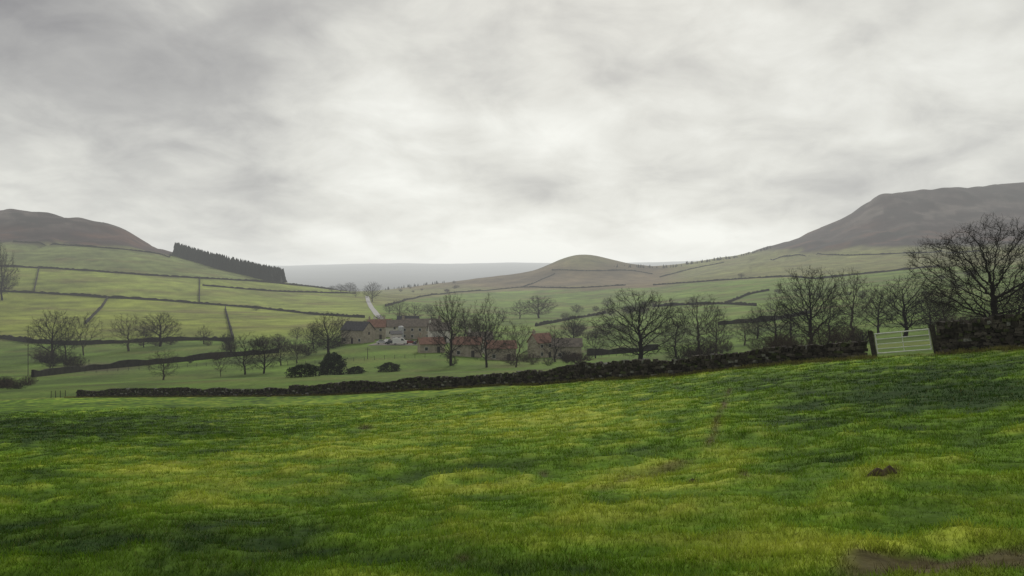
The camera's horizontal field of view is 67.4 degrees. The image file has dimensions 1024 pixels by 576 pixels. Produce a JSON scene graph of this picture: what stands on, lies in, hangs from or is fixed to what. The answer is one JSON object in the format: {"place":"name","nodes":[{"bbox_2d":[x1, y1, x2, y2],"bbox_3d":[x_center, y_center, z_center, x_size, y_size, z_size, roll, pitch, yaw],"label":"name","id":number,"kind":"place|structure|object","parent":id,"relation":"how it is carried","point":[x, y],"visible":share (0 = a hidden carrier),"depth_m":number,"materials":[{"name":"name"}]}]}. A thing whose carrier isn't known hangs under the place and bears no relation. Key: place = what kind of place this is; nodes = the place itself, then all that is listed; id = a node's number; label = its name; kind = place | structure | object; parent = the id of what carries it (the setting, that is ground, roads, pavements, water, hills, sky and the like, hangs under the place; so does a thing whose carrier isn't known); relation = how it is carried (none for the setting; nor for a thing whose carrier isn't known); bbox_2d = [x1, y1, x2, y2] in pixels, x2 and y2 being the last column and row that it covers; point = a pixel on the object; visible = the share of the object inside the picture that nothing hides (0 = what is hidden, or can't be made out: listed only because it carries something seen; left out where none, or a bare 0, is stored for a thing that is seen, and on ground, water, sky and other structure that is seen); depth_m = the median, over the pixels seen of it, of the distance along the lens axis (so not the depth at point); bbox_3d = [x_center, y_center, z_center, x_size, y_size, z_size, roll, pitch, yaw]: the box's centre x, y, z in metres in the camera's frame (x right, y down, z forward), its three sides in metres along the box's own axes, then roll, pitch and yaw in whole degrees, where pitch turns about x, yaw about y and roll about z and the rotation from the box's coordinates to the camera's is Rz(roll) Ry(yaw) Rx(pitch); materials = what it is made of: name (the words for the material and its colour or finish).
{"place":"outdoors","nodes":[
{"label":"outdoors","id":0,"kind":"place"},
{"bbox_2d":[0,182,1023,575],"bbox_3d":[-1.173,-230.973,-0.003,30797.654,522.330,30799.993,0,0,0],"label":"ground","id":1,"kind":"structure","parent":0,"point":[890,226],"depth_m":41.11,"materials":[{"name":"plant"}]},
{"bbox_2d":[0,240,20,299],"bbox_3d":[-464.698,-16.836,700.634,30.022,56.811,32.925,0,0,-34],"label":"bare tree","id":2,"kind":"object","parent":1,"relation":"on","point":[2,276],"visible":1,"depth_m":700.92,"materials":[{"name":"brown plant"}]},
{"bbox_2d":[29,347,55,362],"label":"shrub","id":3,"kind":"object","parent":1,"relation":"on","point":[34,354],"visible":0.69,"depth_m":294.39,"materials":[{"name":"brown plant"}]},
{"bbox_2d":[37,349,65,365],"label":"shrub","id":4,"kind":"object","parent":1,"relation":"on","point":[52,357],"visible":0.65,"depth_m":277.24,"materials":[{"name":"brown plant"}]},
{"bbox_2d":[40,356,62,367],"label":"shrub","id":5,"kind":"object","parent":1,"relation":"on","point":[51,361],"visible":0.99,"depth_m":265.66,"materials":[{"name":"brown plant"}]},
{"bbox_2d":[24,308,81,356],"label":"bare tree","id":6,"kind":"object","parent":1,"relation":"on","point":[52,333],"visible":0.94,"depth_m":302.56,"materials":[{"name":"brown plant"}]},
{"bbox_2d":[50,315,80,357],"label":"bare tree","id":7,"kind":"object","parent":1,"relation":"on","point":[64,347],"visible":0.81,"depth_m":308.11,"materials":[{"name":"brown plant"}]},
{"bbox_2d":[53,350,84,363],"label":"shrub","id":8,"kind":"object","parent":1,"relation":"on","point":[63,355],"visible":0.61,"depth_m":275.99,"materials":[{"name":"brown plant"}]},
{"bbox_2d":[64,355,89,366],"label":"shrub","id":9,"kind":"object","parent":1,"relation":"on","point":[72,363],"visible":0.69,"depth_m":249.12,"materials":[{"name":"brown plant"}]},
{"bbox_2d":[69,310,105,355],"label":"bare tree","id":10,"kind":"object","parent":1,"relation":"on","point":[82,329],"visible":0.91,"depth_m":319.86,"materials":[{"name":"brown plant"}]},
{"bbox_2d":[13,240,172,256],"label":"field wall","id":11,"kind":"structure","parent":1,"relation":"on","point":[92,246],"depth_m":1196.97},
{"bbox_2d":[86,296,107,323],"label":"field wall","id":12,"kind":"structure","parent":1,"relation":"on","point":[96,311],"depth_m":620.85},
{"bbox_2d":[0,335,233,344],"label":"field wall","id":13,"kind":"structure","parent":1,"relation":"on","point":[24,339],"depth_m":385.94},
{"bbox_2d":[107,313,152,350],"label":"bare tree","id":14,"kind":"object","parent":1,"relation":"on","point":[128,339],"visible":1,"depth_m":332.99,"materials":[{"name":"brown plant"}]},
{"bbox_2d":[31,348,278,376],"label":"field wall","id":15,"kind":"structure","parent":1,"relation":"on","point":[74,369],"depth_m":256.64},
{"bbox_2d":[133,311,184,346],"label":"bare tree","id":16,"kind":"object","parent":1,"relation":"on","point":[153,329],"visible":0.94,"depth_m":353.59,"materials":[{"name":"brown plant"}]},
{"bbox_2d":[143,349,179,379],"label":"bare tree","id":17,"kind":"object","parent":1,"relation":"on","point":[164,367],"visible":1,"depth_m":188.34,"materials":[{"name":"brown plant"}]},
{"bbox_2d":[0,265,346,290],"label":"field wall","id":18,"kind":"structure","parent":1,"relation":"on","point":[147,274],"depth_m":955.47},
{"bbox_2d":[74,387,288,397],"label":"dry stone wall","id":19,"kind":"structure","parent":1,"relation":"on","point":[185,391],"depth_m":107.04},
{"bbox_2d":[3,290,364,317],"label":"field wall","id":20,"kind":"structure","parent":1,"relation":"on","point":[183,301],"depth_m":734.62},
{"bbox_2d":[193,326,212,342],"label":"bare tree","id":21,"kind":"object","parent":1,"relation":"on","point":[203,334],"visible":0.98,"depth_m":358.51,"materials":[{"name":"brown plant"}]},
{"bbox_2d":[211,349,230,376],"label":"bare tree","id":22,"kind":"object","parent":1,"relation":"on","point":[220,362],"visible":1,"depth_m":196.71,"materials":[{"name":"brown plant"}]},
{"bbox_2d":[172,242,286,281],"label":"conifer plantation","id":23,"kind":"object","parent":1,"relation":"on","point":[250,269],"visible":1,"depth_m":1124.99,"materials":[{"name":"green plant"}]},
{"bbox_2d":[226,332,263,374],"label":"bare tree","id":24,"kind":"object","parent":1,"relation":"on","point":[243,360],"visible":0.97,"depth_m":201.31,"materials":[{"name":"brown plant"}]},
{"bbox_2d":[246,333,281,373],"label":"bare tree","id":25,"kind":"object","parent":1,"relation":"on","point":[263,348],"visible":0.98,"depth_m":202.05,"materials":[{"name":"brown plant"}]},
{"bbox_2d":[202,284,352,293],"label":"field wall","id":26,"kind":"structure","parent":1,"relation":"on","point":[275,290],"depth_m":958.18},
{"bbox_2d":[269,340,294,365],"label":"bare tree","id":27,"kind":"object","parent":1,"relation":"on","point":[285,350],"visible":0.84,"depth_m":228.57,"materials":[{"name":"brown plant"}]},
{"bbox_2d":[288,343,308,362],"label":"bare tree","id":28,"kind":"object","parent":1,"relation":"on","point":[296,357],"visible":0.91,"depth_m":234.07,"materials":[{"name":"brown plant"}]},
{"bbox_2d":[284,363,321,377],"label":"evergreen bush","id":29,"kind":"object","parent":1,"relation":"on","point":[307,368],"visible":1,"depth_m":140.19,"materials":[{"name":"green plant"}]},
{"bbox_2d":[295,342,318,355],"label":"shrub","id":30,"kind":"object","parent":1,"relation":"on","point":[309,351],"visible":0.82,"depth_m":259.11,"materials":[{"name":"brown plant"}]},
{"bbox_2d":[302,323,325,348],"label":"bare tree","id":31,"kind":"object","parent":1,"relation":"on","point":[312,340],"visible":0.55,"depth_m":289.75,"materials":[{"name":"brown plant"}]},
{"bbox_2d":[306,311,352,352],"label":"bare tree","id":32,"kind":"object","parent":1,"relation":"on","point":[328,336],"visible":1,"depth_m":259.70,"materials":[{"name":"brown plant"}]},
{"bbox_2d":[316,352,350,374],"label":"evergreen bush","id":33,"kind":"object","parent":1,"relation":"on","point":[330,361],"visible":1,"depth_m":186.89,"materials":[{"name":"green plant"}]},
{"bbox_2d":[347,366,365,373],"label":"ivy bush","id":34,"kind":"object","parent":1,"relation":"on","point":[358,370],"visible":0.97,"depth_m":189.77,"materials":[{"name":"green plant"}]},
{"bbox_2d":[341,321,375,343],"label":"stone barn","id":35,"kind":"structure","parent":1,"relation":"on","point":[362,332],"depth_m":297.19,"materials":[{"name":"stone"}]},
{"bbox_2d":[362,281,383,301],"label":"bare tree","id":36,"kind":"object","parent":1,"relation":"on","point":[372,291],"visible":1,"depth_m":898.07,"materials":[{"name":"grey plant"}]},
{"bbox_2d":[365,296,382,318],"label":"farm lane","id":37,"kind":"structure","parent":1,"relation":"on","point":[372,308],"depth_m":775.68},
{"bbox_2d":[367,316,386,338],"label":"farmhouse","id":38,"kind":"object","parent":1,"relation":"on","point":[379,325],"visible":0.57,"depth_m":315.38,"materials":[{"name":"stone"}]},
{"bbox_2d":[374,362,399,371],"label":"evergreen bush","id":39,"kind":"object","parent":1,"relation":"on","point":[384,366],"visible":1,"depth_m":192.28,"materials":[{"name":"green plant"}]},
{"bbox_2d":[380,317,400,336],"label":"cottage","id":40,"kind":"structure","parent":1,"relation":"on","point":[393,325],"depth_m":332.26,"materials":[{"name":"tile"}]},
{"bbox_2d":[370,342,448,344],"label":"farm yard","id":41,"kind":"structure","parent":1,"relation":"on","point":[394,344],"depth_m":284.16,"materials":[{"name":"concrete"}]},
{"bbox_2d":[389,330,402,339],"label":"farm shed","id":42,"kind":"structure","parent":41,"relation":"on","point":[395,334],"depth_m":298.34,"materials":[{"name":"paint"}]},
{"bbox_2d":[400,315,441,338],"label":"stone farm range","id":43,"kind":"structure","parent":1,"relation":"on","point":[414,328],"depth_m":315.30,"materials":[{"name":"stone"}]},
{"bbox_2d":[416,333,445,352],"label":"pantile cottage","id":44,"kind":"structure","parent":1,"relation":"on","point":[422,343],"depth_m":247.89,"materials":[{"name":"stone"}]},
{"bbox_2d":[287,362,590,395],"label":"dry stone wall","id":45,"kind":"structure","parent":1,"relation":"on","point":[564,373],"depth_m":76.08,"materials":[{"name":"stone"}]},
{"bbox_2d":[427,320,450,341],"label":"stone cottage","id":46,"kind":"structure","parent":1,"relation":"on","point":[430,328],"depth_m":299.72,"materials":[{"name":"tile"}]},
{"bbox_2d":[426,292,473,365],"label":"bare tree","id":47,"kind":"object","parent":1,"relation":"on","point":[450,350],"visible":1,"depth_m":204.56,"materials":[{"name":"brown plant"}]},
{"bbox_2d":[452,306,481,335],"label":"bare tree","id":48,"kind":"object","parent":1,"relation":"on","point":[464,320],"visible":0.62,"depth_m":329.92,"materials":[{"name":"brown plant"}]},
{"bbox_2d":[452,333,482,357],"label":"pantile cottage","id":49,"kind":"structure","parent":1,"relation":"on","point":[469,352],"depth_m":237.61,"materials":[{"name":"stone"}]},
{"bbox_2d":[461,310,495,349],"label":"bare tree","id":50,"kind":"object","parent":1,"relation":"on","point":[479,327],"visible":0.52,"depth_m":239.80,"materials":[{"name":"brown plant"}]},
{"bbox_2d":[464,294,511,367],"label":"bare tree","id":51,"kind":"object","parent":1,"relation":"on","point":[486,341],"visible":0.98,"depth_m":194.77,"materials":[{"name":"brown plant"}]},
{"bbox_2d":[483,340,517,359],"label":"pantile barn","id":52,"kind":"structure","parent":1,"relation":"on","point":[499,356],"depth_m":229.72,"materials":[{"name":"stone"}]},
{"bbox_2d":[385,284,625,305],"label":"field wall","id":53,"kind":"structure","parent":1,"relation":"on","point":[498,289],"depth_m":1312.48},
{"bbox_2d":[0,347,1023,575],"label":"grass","id":54,"kind":"structure","parent":1,"relation":"on","point":[390,509],"depth_m":10.63,"materials":[{"name":"plant"}]},
{"bbox_2d":[498,354,525,364],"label":"shrub","id":55,"kind":"object","parent":1,"relation":"on","point":[511,362],"visible":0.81,"depth_m":203.30,"materials":[{"name":"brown plant"}]},
{"bbox_2d":[489,320,538,366],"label":"bare tree","id":56,"kind":"object","parent":1,"relation":"on","point":[514,338],"visible":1,"depth_m":189.80,"materials":[{"name":"brown plant"}]},
{"bbox_2d":[523,353,539,364],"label":"shrub","id":57,"kind":"object","parent":1,"relation":"on","point":[530,358],"visible":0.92,"depth_m":203.10,"materials":[{"name":"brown plant"}]},
{"bbox_2d":[526,329,551,357],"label":"pantile cottage","id":58,"kind":"structure","parent":1,"relation":"on","point":[535,336],"depth_m":247.82,"materials":[{"name":"stone"}]},
{"bbox_2d":[519,296,558,317],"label":"bare tree","id":59,"kind":"object","parent":1,"relation":"on","point":[538,311],"visible":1,"depth_m":653.02,"materials":[{"name":"brown plant"}]},
{"bbox_2d":[64,344,1023,397],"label":"rough grass","id":60,"kind":"structure","parent":1,"relation":"on","point":[1004,348],"depth_m":55.85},
{"bbox_2d":[534,323,573,361],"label":"bare tree","id":61,"kind":"object","parent":1,"relation":"on","point":[554,338],"visible":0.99,"depth_m":214.59,"materials":[{"name":"brown plant"}]},
{"bbox_2d":[551,335,582,358],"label":"pantile cottage","id":62,"kind":"structure","parent":1,"relation":"on","point":[577,345],"depth_m":237.68,"materials":[{"name":"stone"}]},
{"bbox_2d":[535,311,605,325],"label":"field wall","id":63,"kind":"structure","parent":1,"relation":"on","point":[558,320],"depth_m":594.47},
{"bbox_2d":[560,313,586,337],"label":"bare tree","id":64,"kind":"object","parent":1,"relation":"on","point":[573,326],"visible":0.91,"depth_m":329.74,"materials":[{"name":"brown plant"}]},
{"bbox_2d":[564,351,588,363],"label":"shrub","id":65,"kind":"object","parent":1,"relation":"on","point":[573,359],"visible":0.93,"depth_m":193.74,"materials":[{"name":"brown plant"}]},
{"bbox_2d":[385,246,770,289],"bbox_3d":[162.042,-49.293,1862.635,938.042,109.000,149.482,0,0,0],"label":"distant trees","id":66,"kind":"object","parent":1,"relation":"on","point":[676,265],"visible":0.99,"depth_m":1871.03,"materials":[{"name":"green plant"}]},
{"bbox_2d":[582,330,609,357],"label":"bare tree","id":67,"kind":"object","parent":1,"relation":"on","point":[596,343],"visible":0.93,"depth_m":229.91,"materials":[{"name":"brown plant"}]},
{"bbox_2d":[552,269,652,273],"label":"field wall","id":68,"kind":"structure","parent":1,"relation":"on","point":[602,270],"depth_m":1741.16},
{"bbox_2d":[587,344,658,355],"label":"field wall","id":69,"kind":"structure","parent":1,"relation":"on","point":[653,346],"depth_m":243.79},
{"bbox_2d":[587,287,692,358],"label":"bare tree","id":70,"kind":"object","parent":1,"relation":"on","point":[633,341],"visible":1,"depth_m":164.18,"materials":[{"name":"brown plant"}]},
{"bbox_2d":[657,314,691,354],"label":"bare tree","id":71,"kind":"object","parent":1,"relation":"on","point":[669,332],"visible":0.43,"depth_m":199.77,"materials":[{"name":"brown plant"}]},
{"bbox_2d":[662,343,698,359],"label":"shrub","id":72,"kind":"object","parent":1,"relation":"on","point":[675,353],"visible":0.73,"depth_m":158.08,"materials":[{"name":"green plant"}]},
{"bbox_2d":[669,293,725,346],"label":"bare tree","id":73,"kind":"object","parent":1,"relation":"on","point":[697,338],"visible":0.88,"depth_m":189.55,"materials":[{"name":"brown plant"}]},
{"bbox_2d":[678,341,719,356],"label":"shrub","id":74,"kind":"object","parent":1,"relation":"on","point":[701,353],"visible":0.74,"depth_m":151.53,"materials":[{"name":"green plant"}]},
{"bbox_2d":[683,345,714,357],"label":"shrub","id":75,"kind":"object","parent":1,"relation":"on","point":[706,353],"visible":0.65,"depth_m":150.99,"materials":[{"name":"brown plant"}]},
{"bbox_2d":[654,301,756,306],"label":"field wall","id":76,"kind":"structure","parent":1,"relation":"on","point":[730,303],"depth_m":649.28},
{"bbox_2d":[695,302,737,346],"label":"bare tree","id":77,"kind":"object","parent":1,"relation":"on","point":[716,329],"visible":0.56,"depth_m":199.56,"materials":[{"name":"brown plant"}]},
{"bbox_2d":[653,275,789,284],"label":"field wall","id":78,"kind":"structure","parent":1,"relation":"on","point":[724,279],"depth_m":1104.39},
{"bbox_2d":[711,337,733,352],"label":"shrub","id":79,"kind":"object","parent":1,"relation":"on","point":[721,345],"visible":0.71,"depth_m":192.59,"materials":[{"name":"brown plant"}]},
{"bbox_2d":[584,340,867,378],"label":"dry stone wall","id":80,"kind":"structure","parent":1,"relation":"on","point":[633,367],"depth_m":51.37,"materials":[{"name":"stone"}]},
{"bbox_2d":[731,316,759,345],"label":"bare tree","id":81,"kind":"object","parent":1,"relation":"on","point":[745,334],"visible":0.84,"depth_m":214.88,"materials":[{"name":"brown plant"}]},
{"bbox_2d":[724,289,768,301],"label":"field wall","id":82,"kind":"structure","parent":1,"relation":"on","point":[741,296],"depth_m":725.14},
{"bbox_2d":[741,306,773,338],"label":"bare tree","id":83,"kind":"object","parent":1,"relation":"on","point":[758,322],"visible":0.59,"depth_m":239.18,"materials":[{"name":"brown plant"}]},
{"bbox_2d":[746,336,773,350],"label":"shrub","id":84,"kind":"object","parent":1,"relation":"on","point":[755,346],"visible":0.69,"depth_m":159.45,"materials":[{"name":"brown plant"}]},
{"bbox_2d":[718,310,809,324],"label":"field wall","id":85,"kind":"structure","parent":1,"relation":"on","point":[731,321],"depth_m":364.04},
{"bbox_2d":[745,294,799,343],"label":"bare tree","id":86,"kind":"object","parent":1,"relation":"on","point":[775,330],"visible":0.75,"depth_m":174.98,"materials":[{"name":"brown plant"}]},
{"bbox_2d":[765,333,794,347],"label":"shrub","id":87,"kind":"object","parent":1,"relation":"on","point":[775,344],"visible":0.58,"depth_m":106.62,"materials":[{"name":"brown plant"}]},
{"bbox_2d":[763,329,797,346],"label":"shrub","id":88,"kind":"object","parent":1,"relation":"on","point":[779,338],"visible":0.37,"depth_m":116.83,"materials":[{"name":"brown plant"}]},
{"bbox_2d":[767,301,809,338],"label":"bare tree","id":89,"kind":"object","parent":1,"relation":"on","point":[793,324],"visible":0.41,"depth_m":199.64,"materials":[{"name":"brown plant"}]},
{"bbox_2d":[773,265,855,344],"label":"bare tree","id":90,"kind":"object","parent":1,"relation":"on","point":[805,315],"visible":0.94,"depth_m":149.30,"materials":[{"name":"brown plant"}]},
{"bbox_2d":[800,322,841,344],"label":"shrub","id":91,"kind":"object","parent":1,"relation":"on","point":[819,336],"visible":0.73,"depth_m":118.39,"materials":[{"name":"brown plant"}]},
{"bbox_2d":[807,287,854,338],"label":"bare tree","id":92,"kind":"object","parent":1,"relation":"on","point":[827,316],"visible":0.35,"depth_m":189.79,"materials":[{"name":"brown plant"}]},
{"bbox_2d":[819,331,846,344],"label":"shrub","id":93,"kind":"object","parent":1,"relation":"on","point":[826,342],"visible":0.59,"depth_m":116.68,"materials":[{"name":"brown plant"}]},
{"bbox_2d":[831,326,860,342],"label":"shrub","id":94,"kind":"object","parent":1,"relation":"on","point":[849,337],"visible":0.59,"depth_m":120.50,"materials":[{"name":"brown plant"}]},
{"bbox_2d":[826,268,877,332],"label":"bare tree","id":95,"kind":"object","parent":1,"relation":"on","point":[852,313],"visible":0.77,"depth_m":169.42,"materials":[{"name":"brown plant"}]},
{"bbox_2d":[845,327,876,341],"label":"shrub","id":96,"kind":"object","parent":1,"relation":"on","point":[863,335],"visible":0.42,"depth_m":132.73,"materials":[{"name":"green plant"}]},
{"bbox_2d":[790,265,939,278],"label":"field wall","id":97,"kind":"structure","parent":1,"relation":"on","point":[840,275],"depth_m":897.43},
{"bbox_2d":[770,250,976,259],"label":"field wall","id":98,"kind":"structure","parent":1,"relation":"on","point":[864,254],"depth_m":1313.20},
{"bbox_2d":[865,468,886,476],"bbox_3d":[4.041,2.077,8.516,0.364,0.169,0.258,0,0,0],"label":"molehill","id":99,"kind":"object","parent":1,"relation":"on","point":[874,471],"visible":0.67,"depth_m":8.47,"materials":[{"name":"soil"}]},
{"bbox_2d":[854,287,906,332],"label":"bare tree","id":100,"kind":"object","parent":1,"relation":"on","point":[878,313],"visible":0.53,"depth_m":189.67,"materials":[{"name":"brown plant"}]},
{"bbox_2d":[867,325,936,356],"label":"field gate","id":101,"kind":"structure","parent":1,"relation":"on","point":[931,329],"depth_m":42.09,"materials":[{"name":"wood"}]},
{"bbox_2d":[865,268,953,336],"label":"bare tree","id":102,"kind":"object","parent":1,"relation":"on","point":[904,315],"visible":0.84,"depth_m":144.74,"materials":[{"name":"brown plant"}]},
{"bbox_2d":[902,293,956,327],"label":"bare tree","id":103,"kind":"object","parent":1,"relation":"on","point":[929,310],"visible":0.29,"depth_m":159.98,"materials":[{"name":"brown plant"}]},
{"bbox_2d":[922,283,965,323],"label":"bare tree","id":104,"kind":"object","parent":1,"relation":"on","point":[943,315],"visible":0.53,"depth_m":120.06,"materials":[{"name":"brown plant"}]},
{"bbox_2d":[903,213,1023,320],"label":"bare tree","id":105,"kind":"object","parent":1,"relation":"on","point":[993,304],"visible":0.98,"depth_m":77.56,"materials":[{"name":"brown plant"}]},
{"bbox_2d":[935,313,1023,353],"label":"dry stone wall","id":106,"kind":"structure","parent":1,"relation":"on","point":[996,330],"depth_m":38.08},
{"bbox_2d":[980,276,1023,315],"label":"bare tree","id":107,"kind":"object","parent":1,"relation":"on","point":[1008,302],"visible":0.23,"depth_m":109.96,"materials":[{"name":"brown plant"}]},
{"bbox_2d":[0,0,1023,265],"label":"sky","id":108,"kind":"structure","parent":0,"point":[269,132],"materials":[{"name":"grey"}]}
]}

